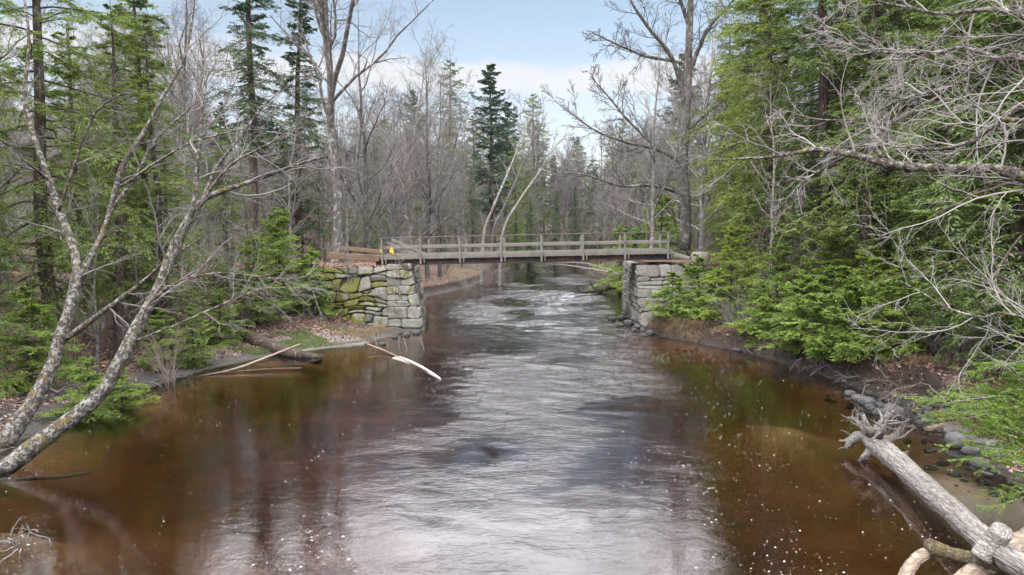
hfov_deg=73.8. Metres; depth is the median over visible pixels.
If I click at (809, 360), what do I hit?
bank roots
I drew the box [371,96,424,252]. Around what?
bare tree
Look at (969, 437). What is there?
river stone
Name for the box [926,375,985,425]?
bank roots
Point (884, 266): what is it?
hemlock sapling
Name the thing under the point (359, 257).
retaining timber
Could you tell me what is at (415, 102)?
pine tree
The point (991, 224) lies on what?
hemlock tree
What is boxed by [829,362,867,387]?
bank roots
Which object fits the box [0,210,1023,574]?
ground
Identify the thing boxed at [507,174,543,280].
hemlock tree
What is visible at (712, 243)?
hemlock tree
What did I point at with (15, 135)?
bare tree
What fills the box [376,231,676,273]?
footbridge
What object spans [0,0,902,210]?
sky
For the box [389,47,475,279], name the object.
bare tree
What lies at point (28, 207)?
bare sapling
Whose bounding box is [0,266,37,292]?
bare shrub
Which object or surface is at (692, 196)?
bare tree
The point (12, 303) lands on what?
hemlock tree
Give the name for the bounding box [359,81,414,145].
bare tree
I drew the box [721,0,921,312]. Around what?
hemlock tree
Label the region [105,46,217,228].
bare tree
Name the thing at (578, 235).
bare shrub
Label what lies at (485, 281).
bare shrub
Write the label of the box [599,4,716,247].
bare tree
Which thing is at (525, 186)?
bare tree
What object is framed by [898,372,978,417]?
bank roots
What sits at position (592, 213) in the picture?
hemlock tree
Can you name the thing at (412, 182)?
bare tree
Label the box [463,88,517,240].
bare tree
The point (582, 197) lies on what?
bare tree
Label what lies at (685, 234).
spreading tree
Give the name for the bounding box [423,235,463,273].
bare shrub
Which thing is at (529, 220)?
spruce tree
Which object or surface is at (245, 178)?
hemlock tree
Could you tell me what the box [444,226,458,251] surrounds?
bare shrub
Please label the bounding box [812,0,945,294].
hemlock tree
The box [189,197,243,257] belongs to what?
bare shrub
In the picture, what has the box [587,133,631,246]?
hemlock tree
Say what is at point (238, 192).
bare tree
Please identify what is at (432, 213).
bare tree
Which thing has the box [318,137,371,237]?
bare tree
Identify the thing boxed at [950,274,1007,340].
bare shrub
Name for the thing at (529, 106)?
hemlock tree
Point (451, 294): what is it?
water
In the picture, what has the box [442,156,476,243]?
bare tree
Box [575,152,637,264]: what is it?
bare tree
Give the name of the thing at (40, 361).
hemlock sapling
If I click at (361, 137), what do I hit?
bare tree
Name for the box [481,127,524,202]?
bare tree
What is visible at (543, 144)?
bare tree
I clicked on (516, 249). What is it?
spruce tree
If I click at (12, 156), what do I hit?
hemlock tree
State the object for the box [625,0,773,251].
bare tree
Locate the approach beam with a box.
[669,253,690,259]
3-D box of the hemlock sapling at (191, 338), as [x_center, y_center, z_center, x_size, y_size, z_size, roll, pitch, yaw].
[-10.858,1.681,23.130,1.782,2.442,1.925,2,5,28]
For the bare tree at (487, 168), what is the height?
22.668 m
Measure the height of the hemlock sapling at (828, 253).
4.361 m
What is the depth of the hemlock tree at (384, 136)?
114.97 m
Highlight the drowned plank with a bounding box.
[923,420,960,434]
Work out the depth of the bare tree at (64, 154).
39.57 m
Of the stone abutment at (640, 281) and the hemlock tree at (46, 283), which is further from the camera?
the stone abutment at (640, 281)
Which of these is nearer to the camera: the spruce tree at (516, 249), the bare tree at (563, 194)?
the spruce tree at (516, 249)
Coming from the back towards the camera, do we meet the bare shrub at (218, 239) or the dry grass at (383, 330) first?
the bare shrub at (218, 239)
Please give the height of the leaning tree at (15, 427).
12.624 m
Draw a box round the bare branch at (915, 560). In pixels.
[897,548,929,574]
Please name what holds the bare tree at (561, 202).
on the ground at (276, 456)
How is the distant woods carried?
on the ground at (276, 456)
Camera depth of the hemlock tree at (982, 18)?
15.66 m
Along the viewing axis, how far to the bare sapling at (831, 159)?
29.98 m
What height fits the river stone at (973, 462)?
0.220 m
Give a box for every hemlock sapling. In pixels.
[0,285,86,398]
[34,356,136,430]
[96,367,161,427]
[135,307,187,370]
[165,302,225,367]
[193,289,250,347]
[223,233,300,327]
[239,207,332,311]
[249,216,307,285]
[282,247,337,317]
[588,225,630,302]
[610,226,645,290]
[618,193,693,289]
[642,271,703,323]
[668,254,719,318]
[677,267,752,326]
[690,224,765,317]
[722,282,785,347]
[738,241,808,338]
[751,269,832,358]
[770,265,887,362]
[777,228,857,327]
[780,265,911,362]
[824,245,917,349]
[838,269,934,362]
[864,208,985,339]
[881,277,986,351]
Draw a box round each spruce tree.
[198,0,313,261]
[203,101,242,254]
[258,0,347,259]
[266,125,293,256]
[294,146,317,253]
[305,161,330,261]
[343,153,362,253]
[379,166,403,252]
[430,187,449,252]
[463,166,482,265]
[506,209,523,284]
[522,202,540,286]
[546,191,563,270]
[563,186,586,263]
[590,198,607,263]
[637,170,650,239]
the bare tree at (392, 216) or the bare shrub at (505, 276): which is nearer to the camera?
the bare tree at (392, 216)
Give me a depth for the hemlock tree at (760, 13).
35.83 m
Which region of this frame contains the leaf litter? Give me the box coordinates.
[0,260,1023,472]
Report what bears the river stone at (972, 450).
on the ground at (276, 456)
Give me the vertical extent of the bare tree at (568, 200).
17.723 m
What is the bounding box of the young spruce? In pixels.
[892,341,1023,515]
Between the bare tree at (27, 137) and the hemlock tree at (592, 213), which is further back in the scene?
the hemlock tree at (592, 213)
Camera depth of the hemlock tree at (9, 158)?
19.60 m
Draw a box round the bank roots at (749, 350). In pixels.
[741,342,758,354]
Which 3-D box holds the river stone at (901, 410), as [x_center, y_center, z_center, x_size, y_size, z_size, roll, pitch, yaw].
[9.773,3.182,17.392,0.581,0.390,0.619,4,6,42]
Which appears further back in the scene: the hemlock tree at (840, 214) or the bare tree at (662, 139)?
the bare tree at (662, 139)
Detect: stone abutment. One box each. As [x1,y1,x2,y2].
[290,263,426,332]
[622,261,739,330]
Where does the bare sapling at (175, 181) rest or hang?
on the ground at (276, 456)
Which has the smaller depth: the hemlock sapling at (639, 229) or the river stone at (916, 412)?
the river stone at (916, 412)
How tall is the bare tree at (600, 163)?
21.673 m
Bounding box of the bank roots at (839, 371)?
[817,365,854,381]
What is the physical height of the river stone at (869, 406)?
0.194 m
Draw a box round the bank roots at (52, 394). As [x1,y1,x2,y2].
[15,384,80,403]
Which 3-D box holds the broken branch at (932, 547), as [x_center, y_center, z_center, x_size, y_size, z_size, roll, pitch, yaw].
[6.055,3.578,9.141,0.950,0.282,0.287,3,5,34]
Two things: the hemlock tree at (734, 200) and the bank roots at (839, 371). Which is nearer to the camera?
the bank roots at (839, 371)
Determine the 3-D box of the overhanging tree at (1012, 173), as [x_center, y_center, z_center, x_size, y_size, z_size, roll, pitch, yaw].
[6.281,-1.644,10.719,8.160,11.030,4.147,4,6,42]
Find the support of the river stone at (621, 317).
in the water
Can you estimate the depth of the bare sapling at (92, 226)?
23.51 m
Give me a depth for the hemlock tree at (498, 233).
117.17 m
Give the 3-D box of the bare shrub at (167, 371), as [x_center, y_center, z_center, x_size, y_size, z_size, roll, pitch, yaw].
[-10.462,2.076,20.772,1.579,2.236,2.448,-3,5,-29]
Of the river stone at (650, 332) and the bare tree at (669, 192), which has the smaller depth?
the river stone at (650, 332)
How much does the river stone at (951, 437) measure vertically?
0.436 m
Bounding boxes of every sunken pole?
[0,471,92,481]
[200,367,301,376]
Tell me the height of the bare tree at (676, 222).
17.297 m
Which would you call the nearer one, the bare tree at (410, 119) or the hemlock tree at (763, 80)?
the hemlock tree at (763, 80)
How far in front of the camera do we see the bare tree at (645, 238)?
57.56 m
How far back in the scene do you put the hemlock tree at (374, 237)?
76.17 m
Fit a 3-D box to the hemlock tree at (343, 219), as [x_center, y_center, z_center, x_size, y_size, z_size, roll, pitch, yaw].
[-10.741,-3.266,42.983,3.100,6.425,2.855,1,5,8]
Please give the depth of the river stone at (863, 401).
18.34 m
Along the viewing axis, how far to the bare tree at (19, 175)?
59.23 m
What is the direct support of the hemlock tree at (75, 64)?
on the ground at (276, 456)
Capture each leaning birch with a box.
[478,109,536,284]
[488,104,555,289]
[496,131,573,296]
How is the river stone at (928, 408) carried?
on the ground at (276, 456)
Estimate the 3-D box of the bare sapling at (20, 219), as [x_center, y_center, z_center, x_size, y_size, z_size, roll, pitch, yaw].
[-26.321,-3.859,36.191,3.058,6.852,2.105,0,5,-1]
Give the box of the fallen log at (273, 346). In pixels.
[213,319,322,364]
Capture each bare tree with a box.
[0,1,101,197]
[0,17,51,196]
[0,30,56,281]
[0,69,32,226]
[1,0,171,195]
[1,85,57,241]
[8,85,66,223]
[9,74,60,224]
[12,72,129,207]
[25,87,85,256]
[27,86,92,236]
[43,0,172,260]
[52,0,155,267]
[62,38,158,207]
[90,14,198,226]
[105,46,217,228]
[108,3,253,292]
[123,0,231,265]
[129,34,206,179]
[147,1,248,261]
[160,76,229,261]
[177,121,216,232]
[187,109,220,242]
[194,144,218,238]
[195,148,236,258]
[202,137,243,236]
[213,117,278,239]
[213,140,269,251]
[228,87,293,256]
[237,0,432,262]
[239,123,283,232]
[239,163,303,255]
[243,108,291,216]
[245,89,325,260]
[254,0,449,261]
[286,93,391,261]
[292,117,362,228]
[293,159,326,259]
[301,91,362,217]
[302,140,352,255]
[305,139,351,261]
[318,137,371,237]
[326,153,370,252]
[327,85,412,261]
[340,7,488,251]
[341,99,387,212]
[344,178,380,247]
[350,143,432,253]
[354,90,402,235]
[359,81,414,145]
[368,136,423,244]
[368,156,416,253]
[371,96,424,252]
[381,127,419,239]
[385,133,430,240]
[386,84,437,241]
[388,18,493,251]
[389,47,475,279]
[392,135,421,238]
[397,44,476,276]
[405,152,449,250]
[406,137,424,226]
[411,126,453,204]
[413,161,456,234]
[418,66,485,243]
[441,149,480,251]
[442,101,493,267]
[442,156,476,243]
[458,153,511,251]
[460,176,503,250]
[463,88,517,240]
[466,153,496,247]
[469,129,512,222]
[481,103,545,233]
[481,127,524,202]
[506,148,548,247]
[508,91,561,237]
[522,171,551,250]
[539,143,590,249]
[545,154,582,241]
[547,131,598,246]
[550,153,582,240]
[552,132,590,245]
[557,152,599,239]
[575,126,640,240]
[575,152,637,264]
[577,112,659,265]
[580,158,608,223]
[581,185,614,248]
[589,122,646,246]
[590,123,656,234]
[594,112,664,230]
[596,140,674,261]
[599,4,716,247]
[600,133,648,244]
[615,157,668,243]
[621,110,676,247]
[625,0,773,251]
[625,122,664,236]
[634,50,729,259]
[634,128,691,239]
[638,106,690,247]
[645,7,736,251]
[656,136,691,246]
[663,134,713,253]
[672,105,721,211]
[674,141,716,224]
[705,70,777,258]
[720,2,922,176]
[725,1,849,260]
[802,17,897,227]
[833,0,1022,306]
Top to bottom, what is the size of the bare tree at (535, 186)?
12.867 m
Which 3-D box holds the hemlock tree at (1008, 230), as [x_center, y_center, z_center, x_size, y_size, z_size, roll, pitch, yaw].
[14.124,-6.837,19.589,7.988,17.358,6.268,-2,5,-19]
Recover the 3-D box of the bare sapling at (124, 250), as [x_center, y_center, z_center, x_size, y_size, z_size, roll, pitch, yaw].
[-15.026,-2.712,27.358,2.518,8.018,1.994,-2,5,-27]
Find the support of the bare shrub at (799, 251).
on the ground at (276, 456)
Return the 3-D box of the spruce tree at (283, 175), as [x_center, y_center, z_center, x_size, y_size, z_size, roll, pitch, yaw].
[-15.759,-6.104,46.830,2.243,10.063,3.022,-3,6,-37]
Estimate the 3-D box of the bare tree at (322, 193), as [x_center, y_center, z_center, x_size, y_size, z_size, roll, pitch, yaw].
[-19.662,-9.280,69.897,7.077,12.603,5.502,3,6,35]
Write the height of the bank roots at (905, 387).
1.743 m
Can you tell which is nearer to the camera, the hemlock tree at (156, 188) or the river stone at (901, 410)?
the river stone at (901, 410)
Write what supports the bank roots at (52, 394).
on the ground at (276, 456)
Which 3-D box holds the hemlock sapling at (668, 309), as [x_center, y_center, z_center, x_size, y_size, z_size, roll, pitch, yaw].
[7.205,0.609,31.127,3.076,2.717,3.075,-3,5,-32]
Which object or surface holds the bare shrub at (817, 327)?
on the ground at (276, 456)
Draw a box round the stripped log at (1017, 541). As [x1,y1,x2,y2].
[953,527,1023,574]
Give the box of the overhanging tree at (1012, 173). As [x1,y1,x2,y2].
[670,0,1023,403]
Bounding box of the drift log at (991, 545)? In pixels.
[838,396,1023,574]
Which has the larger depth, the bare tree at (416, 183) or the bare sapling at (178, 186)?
the bare tree at (416, 183)
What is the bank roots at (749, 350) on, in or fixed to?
hanging from the ground at (276, 456)
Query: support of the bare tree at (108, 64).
on the ground at (276, 456)
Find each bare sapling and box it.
[0,84,48,258]
[0,154,31,272]
[0,169,27,288]
[1,143,34,284]
[2,142,75,268]
[16,162,50,251]
[25,191,71,277]
[27,155,74,285]
[47,175,123,378]
[51,102,101,233]
[52,105,108,334]
[95,202,114,300]
[99,139,142,314]
[111,167,162,296]
[150,114,192,227]
[154,146,200,258]
[183,182,238,314]
[200,151,249,299]
[222,113,267,259]
[337,194,366,307]
[386,233,415,312]
[736,48,809,317]
[790,194,815,253]
[802,87,852,237]
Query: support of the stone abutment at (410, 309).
on the ground at (276, 456)
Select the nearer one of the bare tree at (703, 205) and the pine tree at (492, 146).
the bare tree at (703, 205)
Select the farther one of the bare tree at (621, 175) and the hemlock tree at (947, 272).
the bare tree at (621, 175)
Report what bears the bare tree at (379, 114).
on the ground at (276, 456)
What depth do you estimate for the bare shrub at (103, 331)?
23.38 m
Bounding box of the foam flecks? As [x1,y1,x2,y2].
[5,327,1023,574]
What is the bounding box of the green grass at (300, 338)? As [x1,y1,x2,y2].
[155,327,376,369]
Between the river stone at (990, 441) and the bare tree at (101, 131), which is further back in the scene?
the bare tree at (101, 131)
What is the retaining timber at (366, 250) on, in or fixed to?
on the ground at (276, 456)
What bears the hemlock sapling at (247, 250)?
on the ground at (276, 456)
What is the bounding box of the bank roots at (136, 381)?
[122,376,173,392]
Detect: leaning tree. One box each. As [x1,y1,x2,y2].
[0,0,313,448]
[0,4,376,482]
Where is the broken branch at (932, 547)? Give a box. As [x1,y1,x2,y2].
[923,537,1004,573]
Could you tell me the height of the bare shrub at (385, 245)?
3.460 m
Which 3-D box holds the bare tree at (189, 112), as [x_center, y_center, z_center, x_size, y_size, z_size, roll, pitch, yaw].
[-16.106,-6.312,32.262,6.295,13.671,7.553,0,5,-1]
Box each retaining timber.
[328,252,378,261]
[341,246,380,253]
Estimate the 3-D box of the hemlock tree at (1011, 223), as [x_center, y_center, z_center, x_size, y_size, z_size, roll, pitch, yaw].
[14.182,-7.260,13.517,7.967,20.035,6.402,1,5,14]
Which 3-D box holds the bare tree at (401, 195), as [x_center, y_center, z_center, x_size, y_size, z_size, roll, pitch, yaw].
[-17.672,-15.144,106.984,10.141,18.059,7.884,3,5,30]
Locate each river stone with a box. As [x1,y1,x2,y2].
[402,332,410,337]
[412,330,419,335]
[608,316,616,321]
[618,315,625,319]
[623,320,632,325]
[646,330,654,335]
[734,348,741,352]
[844,390,855,397]
[851,394,863,402]
[858,396,876,407]
[865,404,876,411]
[872,409,882,416]
[875,402,884,407]
[883,403,907,419]
[912,410,922,413]
[921,405,933,411]
[930,398,940,406]
[943,424,971,434]
[944,431,968,449]
[960,445,981,454]
[964,434,978,441]
[969,457,991,469]
[971,438,1004,453]
[988,449,1011,458]
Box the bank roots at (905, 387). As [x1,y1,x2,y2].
[878,363,942,402]
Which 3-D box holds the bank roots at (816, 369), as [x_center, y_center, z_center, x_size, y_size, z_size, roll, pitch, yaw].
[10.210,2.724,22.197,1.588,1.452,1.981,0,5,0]
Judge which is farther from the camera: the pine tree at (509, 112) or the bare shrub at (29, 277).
the pine tree at (509, 112)
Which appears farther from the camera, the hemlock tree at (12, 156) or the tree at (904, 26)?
the hemlock tree at (12, 156)
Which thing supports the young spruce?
on the ground at (276, 456)
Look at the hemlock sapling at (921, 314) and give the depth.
20.35 m
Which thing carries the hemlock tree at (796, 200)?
on the ground at (276, 456)
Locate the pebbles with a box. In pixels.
[23,317,1023,503]
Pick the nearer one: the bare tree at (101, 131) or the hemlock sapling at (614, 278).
the bare tree at (101, 131)
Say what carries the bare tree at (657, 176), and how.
on the ground at (276, 456)
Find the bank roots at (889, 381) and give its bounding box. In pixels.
[860,362,942,400]
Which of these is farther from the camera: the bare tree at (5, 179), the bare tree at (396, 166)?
the bare tree at (396, 166)
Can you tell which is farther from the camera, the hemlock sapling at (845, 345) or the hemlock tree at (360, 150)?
the hemlock tree at (360, 150)
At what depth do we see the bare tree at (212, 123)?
51.42 m
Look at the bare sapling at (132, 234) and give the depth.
31.37 m
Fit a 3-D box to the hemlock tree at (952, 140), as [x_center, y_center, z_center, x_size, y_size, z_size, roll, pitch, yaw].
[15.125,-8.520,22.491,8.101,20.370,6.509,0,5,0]
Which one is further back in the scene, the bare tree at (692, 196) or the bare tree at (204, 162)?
the bare tree at (692, 196)
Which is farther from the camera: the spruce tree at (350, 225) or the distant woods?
the distant woods
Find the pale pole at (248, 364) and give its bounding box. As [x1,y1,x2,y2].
[202,343,300,376]
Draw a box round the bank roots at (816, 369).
[798,352,832,383]
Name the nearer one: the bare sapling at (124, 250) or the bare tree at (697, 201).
the bare sapling at (124, 250)
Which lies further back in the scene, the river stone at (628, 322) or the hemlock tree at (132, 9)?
the hemlock tree at (132, 9)
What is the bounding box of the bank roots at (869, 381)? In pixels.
[859,380,893,401]
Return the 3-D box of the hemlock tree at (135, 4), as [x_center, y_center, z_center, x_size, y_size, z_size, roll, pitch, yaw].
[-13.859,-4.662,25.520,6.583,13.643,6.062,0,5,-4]
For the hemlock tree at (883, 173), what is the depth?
25.48 m
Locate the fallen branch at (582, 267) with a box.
[541,262,619,274]
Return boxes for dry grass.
[333,325,395,339]
[647,309,752,349]
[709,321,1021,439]
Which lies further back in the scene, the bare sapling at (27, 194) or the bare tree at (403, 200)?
the bare tree at (403, 200)
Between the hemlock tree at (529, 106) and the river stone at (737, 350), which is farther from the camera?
the hemlock tree at (529, 106)
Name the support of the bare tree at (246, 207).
on the ground at (276, 456)
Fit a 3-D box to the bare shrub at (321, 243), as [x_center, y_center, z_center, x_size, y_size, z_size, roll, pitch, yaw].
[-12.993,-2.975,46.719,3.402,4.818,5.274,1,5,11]
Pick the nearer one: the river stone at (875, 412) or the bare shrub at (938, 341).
the river stone at (875, 412)
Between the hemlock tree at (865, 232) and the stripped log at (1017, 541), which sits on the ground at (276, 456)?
the hemlock tree at (865, 232)
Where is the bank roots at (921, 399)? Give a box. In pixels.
[905,389,936,413]
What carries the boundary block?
on the ground at (276, 456)
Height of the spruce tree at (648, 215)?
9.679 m
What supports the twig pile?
in the water
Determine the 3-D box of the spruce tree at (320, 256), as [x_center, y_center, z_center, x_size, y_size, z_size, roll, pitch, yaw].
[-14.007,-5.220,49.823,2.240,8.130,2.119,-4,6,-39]
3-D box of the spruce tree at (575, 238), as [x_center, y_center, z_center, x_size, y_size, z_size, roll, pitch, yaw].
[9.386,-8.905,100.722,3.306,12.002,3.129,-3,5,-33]
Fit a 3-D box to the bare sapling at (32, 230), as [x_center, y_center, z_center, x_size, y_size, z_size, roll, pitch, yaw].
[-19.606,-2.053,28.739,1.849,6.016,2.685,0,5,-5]
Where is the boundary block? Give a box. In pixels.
[691,252,709,262]
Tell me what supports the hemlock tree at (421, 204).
on the ground at (276, 456)
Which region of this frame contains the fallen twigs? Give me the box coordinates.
[0,274,1023,472]
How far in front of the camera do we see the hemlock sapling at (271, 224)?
30.27 m
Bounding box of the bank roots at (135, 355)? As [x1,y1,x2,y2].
[129,347,141,360]
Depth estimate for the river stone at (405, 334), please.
30.42 m
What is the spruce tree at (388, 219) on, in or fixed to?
on the ground at (276, 456)
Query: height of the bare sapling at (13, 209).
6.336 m
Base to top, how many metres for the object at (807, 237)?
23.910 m
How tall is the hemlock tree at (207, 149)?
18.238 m
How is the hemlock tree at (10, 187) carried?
on the ground at (276, 456)
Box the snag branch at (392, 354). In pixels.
[367,343,439,378]
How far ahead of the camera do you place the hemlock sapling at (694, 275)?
30.36 m
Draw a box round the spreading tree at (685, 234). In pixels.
[537,0,757,249]
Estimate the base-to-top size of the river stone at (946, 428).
0.318 m
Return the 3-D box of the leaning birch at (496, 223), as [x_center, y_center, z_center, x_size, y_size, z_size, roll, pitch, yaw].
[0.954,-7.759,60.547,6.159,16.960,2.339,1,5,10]
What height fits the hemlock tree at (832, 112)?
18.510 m
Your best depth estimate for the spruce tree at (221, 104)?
43.30 m
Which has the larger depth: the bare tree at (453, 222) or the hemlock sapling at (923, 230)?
the bare tree at (453, 222)
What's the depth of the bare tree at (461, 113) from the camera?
121.77 m
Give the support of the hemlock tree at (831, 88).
on the ground at (276, 456)
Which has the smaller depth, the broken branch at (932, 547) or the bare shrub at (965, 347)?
the broken branch at (932, 547)
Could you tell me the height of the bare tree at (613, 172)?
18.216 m
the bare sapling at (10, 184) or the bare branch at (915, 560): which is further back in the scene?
the bare sapling at (10, 184)
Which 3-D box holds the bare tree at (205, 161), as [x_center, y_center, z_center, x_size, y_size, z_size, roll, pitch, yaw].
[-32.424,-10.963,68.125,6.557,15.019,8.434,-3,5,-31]
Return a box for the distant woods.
[1,96,896,245]
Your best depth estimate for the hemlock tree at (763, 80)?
31.53 m
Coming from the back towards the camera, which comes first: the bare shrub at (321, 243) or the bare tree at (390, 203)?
the bare tree at (390, 203)
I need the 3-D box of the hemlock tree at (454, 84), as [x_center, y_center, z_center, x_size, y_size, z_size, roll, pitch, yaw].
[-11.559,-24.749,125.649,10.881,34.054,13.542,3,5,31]
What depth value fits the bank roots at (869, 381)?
19.63 m
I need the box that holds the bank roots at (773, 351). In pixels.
[748,334,783,363]
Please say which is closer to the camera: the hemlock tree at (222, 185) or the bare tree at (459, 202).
the hemlock tree at (222, 185)
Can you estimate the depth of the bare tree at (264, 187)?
58.35 m
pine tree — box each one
[401,91,432,236]
[466,64,522,267]
[485,101,531,249]
[656,50,702,198]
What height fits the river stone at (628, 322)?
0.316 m
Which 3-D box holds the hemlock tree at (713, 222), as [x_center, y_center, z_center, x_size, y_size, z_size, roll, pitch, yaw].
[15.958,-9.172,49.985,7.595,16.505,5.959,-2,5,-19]
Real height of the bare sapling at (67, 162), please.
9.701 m
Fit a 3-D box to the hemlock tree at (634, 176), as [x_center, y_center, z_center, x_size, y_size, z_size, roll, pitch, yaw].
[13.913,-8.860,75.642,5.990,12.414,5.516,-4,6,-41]
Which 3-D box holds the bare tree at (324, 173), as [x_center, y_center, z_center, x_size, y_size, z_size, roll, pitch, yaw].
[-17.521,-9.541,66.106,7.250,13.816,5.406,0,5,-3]
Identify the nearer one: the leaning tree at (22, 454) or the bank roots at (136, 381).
the leaning tree at (22, 454)
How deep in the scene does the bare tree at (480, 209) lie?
94.17 m
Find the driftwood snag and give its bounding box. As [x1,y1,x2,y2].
[575,278,621,305]
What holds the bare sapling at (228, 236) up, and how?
on the ground at (276, 456)
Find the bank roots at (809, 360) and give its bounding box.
[785,355,821,379]
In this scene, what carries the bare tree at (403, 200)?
on the ground at (276, 456)
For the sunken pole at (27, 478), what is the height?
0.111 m
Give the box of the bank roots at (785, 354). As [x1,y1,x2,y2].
[771,343,800,373]
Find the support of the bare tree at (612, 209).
on the ground at (276, 456)
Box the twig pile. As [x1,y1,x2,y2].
[0,517,56,570]
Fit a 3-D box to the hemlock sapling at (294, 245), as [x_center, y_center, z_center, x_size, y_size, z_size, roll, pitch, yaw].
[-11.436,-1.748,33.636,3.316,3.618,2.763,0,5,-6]
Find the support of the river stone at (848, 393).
in the water
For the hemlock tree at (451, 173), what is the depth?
113.48 m
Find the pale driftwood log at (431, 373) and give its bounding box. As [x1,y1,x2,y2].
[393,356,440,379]
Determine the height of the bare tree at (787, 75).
20.468 m
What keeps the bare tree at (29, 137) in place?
on the ground at (276, 456)
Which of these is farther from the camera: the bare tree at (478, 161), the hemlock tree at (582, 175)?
the hemlock tree at (582, 175)
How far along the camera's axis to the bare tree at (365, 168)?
44.95 m
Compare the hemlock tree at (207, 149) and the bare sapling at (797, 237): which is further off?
the hemlock tree at (207, 149)
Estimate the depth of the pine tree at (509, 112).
103.34 m
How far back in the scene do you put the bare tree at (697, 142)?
113.36 m
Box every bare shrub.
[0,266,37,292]
[1,281,40,308]
[10,250,54,298]
[22,241,36,260]
[30,301,116,367]
[63,289,104,336]
[75,287,112,348]
[139,322,190,389]
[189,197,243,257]
[189,213,222,261]
[216,225,246,260]
[230,190,320,260]
[303,205,328,259]
[304,210,344,261]
[372,229,402,254]
[413,212,436,248]
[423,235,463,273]
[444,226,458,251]
[454,275,475,287]
[458,220,488,251]
[475,264,511,289]
[493,265,524,291]
[560,217,591,247]
[691,221,719,251]
[704,280,758,327]
[743,260,796,322]
[786,232,816,260]
[800,313,839,346]
[914,300,978,363]
[936,319,1004,369]
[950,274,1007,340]
[992,336,1021,362]
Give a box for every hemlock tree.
[0,0,51,307]
[0,0,159,355]
[0,49,46,244]
[0,103,30,220]
[0,116,34,258]
[0,172,29,299]
[0,182,44,396]
[5,28,139,320]
[46,2,200,357]
[52,90,114,303]
[55,0,228,333]
[59,130,140,293]
[82,0,212,253]
[89,13,222,354]
[134,114,210,306]
[186,110,269,294]
[190,98,239,243]
[226,106,269,244]
[288,103,315,217]
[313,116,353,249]
[322,187,362,261]
[349,115,370,242]
[349,196,379,261]
[353,140,399,252]
[354,137,402,247]
[376,119,395,234]
[401,184,435,249]
[405,142,445,241]
[420,165,458,248]
[428,59,474,241]
[435,120,467,243]
[449,115,501,243]
[450,137,479,242]
[486,127,525,241]
[495,141,537,268]
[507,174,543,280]
[516,94,560,232]
[521,121,559,246]
[554,139,595,241]
[560,137,591,240]
[572,156,610,246]
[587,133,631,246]
[605,120,631,237]
[611,151,656,260]
[655,89,716,255]
[669,0,831,260]
[675,71,750,259]
[676,0,846,253]
[689,20,750,259]
[690,48,758,259]
[700,0,798,259]
[702,0,852,301]
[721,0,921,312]
[738,55,814,260]
[743,0,892,260]
[753,0,921,276]
[770,0,986,325]
[772,0,1002,298]
[785,0,940,269]
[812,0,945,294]
[834,0,1020,318]
[850,0,1023,412]
[854,0,1023,340]
[876,11,1020,283]
[886,0,1023,371]
[886,9,1023,152]
[894,0,1023,247]
[904,2,1022,287]
[971,180,1009,262]
[976,75,1023,311]
[1002,105,1023,330]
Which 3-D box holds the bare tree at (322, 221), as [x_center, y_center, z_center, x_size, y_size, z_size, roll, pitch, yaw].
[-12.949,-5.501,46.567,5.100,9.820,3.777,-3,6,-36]
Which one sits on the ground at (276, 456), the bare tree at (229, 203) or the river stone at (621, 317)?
the bare tree at (229, 203)
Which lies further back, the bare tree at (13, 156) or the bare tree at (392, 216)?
the bare tree at (392, 216)
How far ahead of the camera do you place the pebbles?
15.64 m
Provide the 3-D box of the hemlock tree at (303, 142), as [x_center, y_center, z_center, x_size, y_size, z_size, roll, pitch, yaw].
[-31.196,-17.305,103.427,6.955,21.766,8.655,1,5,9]
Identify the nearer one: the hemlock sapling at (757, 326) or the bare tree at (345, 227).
the hemlock sapling at (757, 326)
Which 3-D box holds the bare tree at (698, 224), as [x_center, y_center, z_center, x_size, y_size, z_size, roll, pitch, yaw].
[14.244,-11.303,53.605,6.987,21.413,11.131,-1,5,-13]
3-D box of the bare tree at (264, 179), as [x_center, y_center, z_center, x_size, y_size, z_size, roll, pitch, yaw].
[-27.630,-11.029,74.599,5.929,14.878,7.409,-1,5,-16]
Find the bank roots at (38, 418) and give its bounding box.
[0,413,44,420]
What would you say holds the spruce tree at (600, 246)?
on the ground at (276, 456)
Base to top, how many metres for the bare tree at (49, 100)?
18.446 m
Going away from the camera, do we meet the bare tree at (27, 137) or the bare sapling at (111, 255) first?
the bare sapling at (111, 255)
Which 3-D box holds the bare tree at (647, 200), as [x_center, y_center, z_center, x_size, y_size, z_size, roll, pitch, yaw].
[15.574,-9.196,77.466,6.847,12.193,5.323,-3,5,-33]
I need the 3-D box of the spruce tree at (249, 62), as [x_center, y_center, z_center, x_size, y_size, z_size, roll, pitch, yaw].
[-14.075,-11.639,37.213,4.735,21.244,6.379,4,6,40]
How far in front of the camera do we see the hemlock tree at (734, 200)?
42.07 m
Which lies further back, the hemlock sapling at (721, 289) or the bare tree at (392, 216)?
the bare tree at (392, 216)
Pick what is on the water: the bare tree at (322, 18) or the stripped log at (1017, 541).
the stripped log at (1017, 541)
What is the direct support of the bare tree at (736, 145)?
on the ground at (276, 456)
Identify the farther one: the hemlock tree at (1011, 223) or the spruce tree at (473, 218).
the spruce tree at (473, 218)
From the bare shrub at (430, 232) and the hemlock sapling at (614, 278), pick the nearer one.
the hemlock sapling at (614, 278)
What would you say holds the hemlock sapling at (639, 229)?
on the ground at (276, 456)
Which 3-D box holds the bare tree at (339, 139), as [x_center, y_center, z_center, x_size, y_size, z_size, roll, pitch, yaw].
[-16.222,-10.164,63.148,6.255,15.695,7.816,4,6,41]
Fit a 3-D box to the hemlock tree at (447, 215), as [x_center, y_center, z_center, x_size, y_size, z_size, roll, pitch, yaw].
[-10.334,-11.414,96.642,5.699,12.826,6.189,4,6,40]
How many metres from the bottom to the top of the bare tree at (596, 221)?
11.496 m

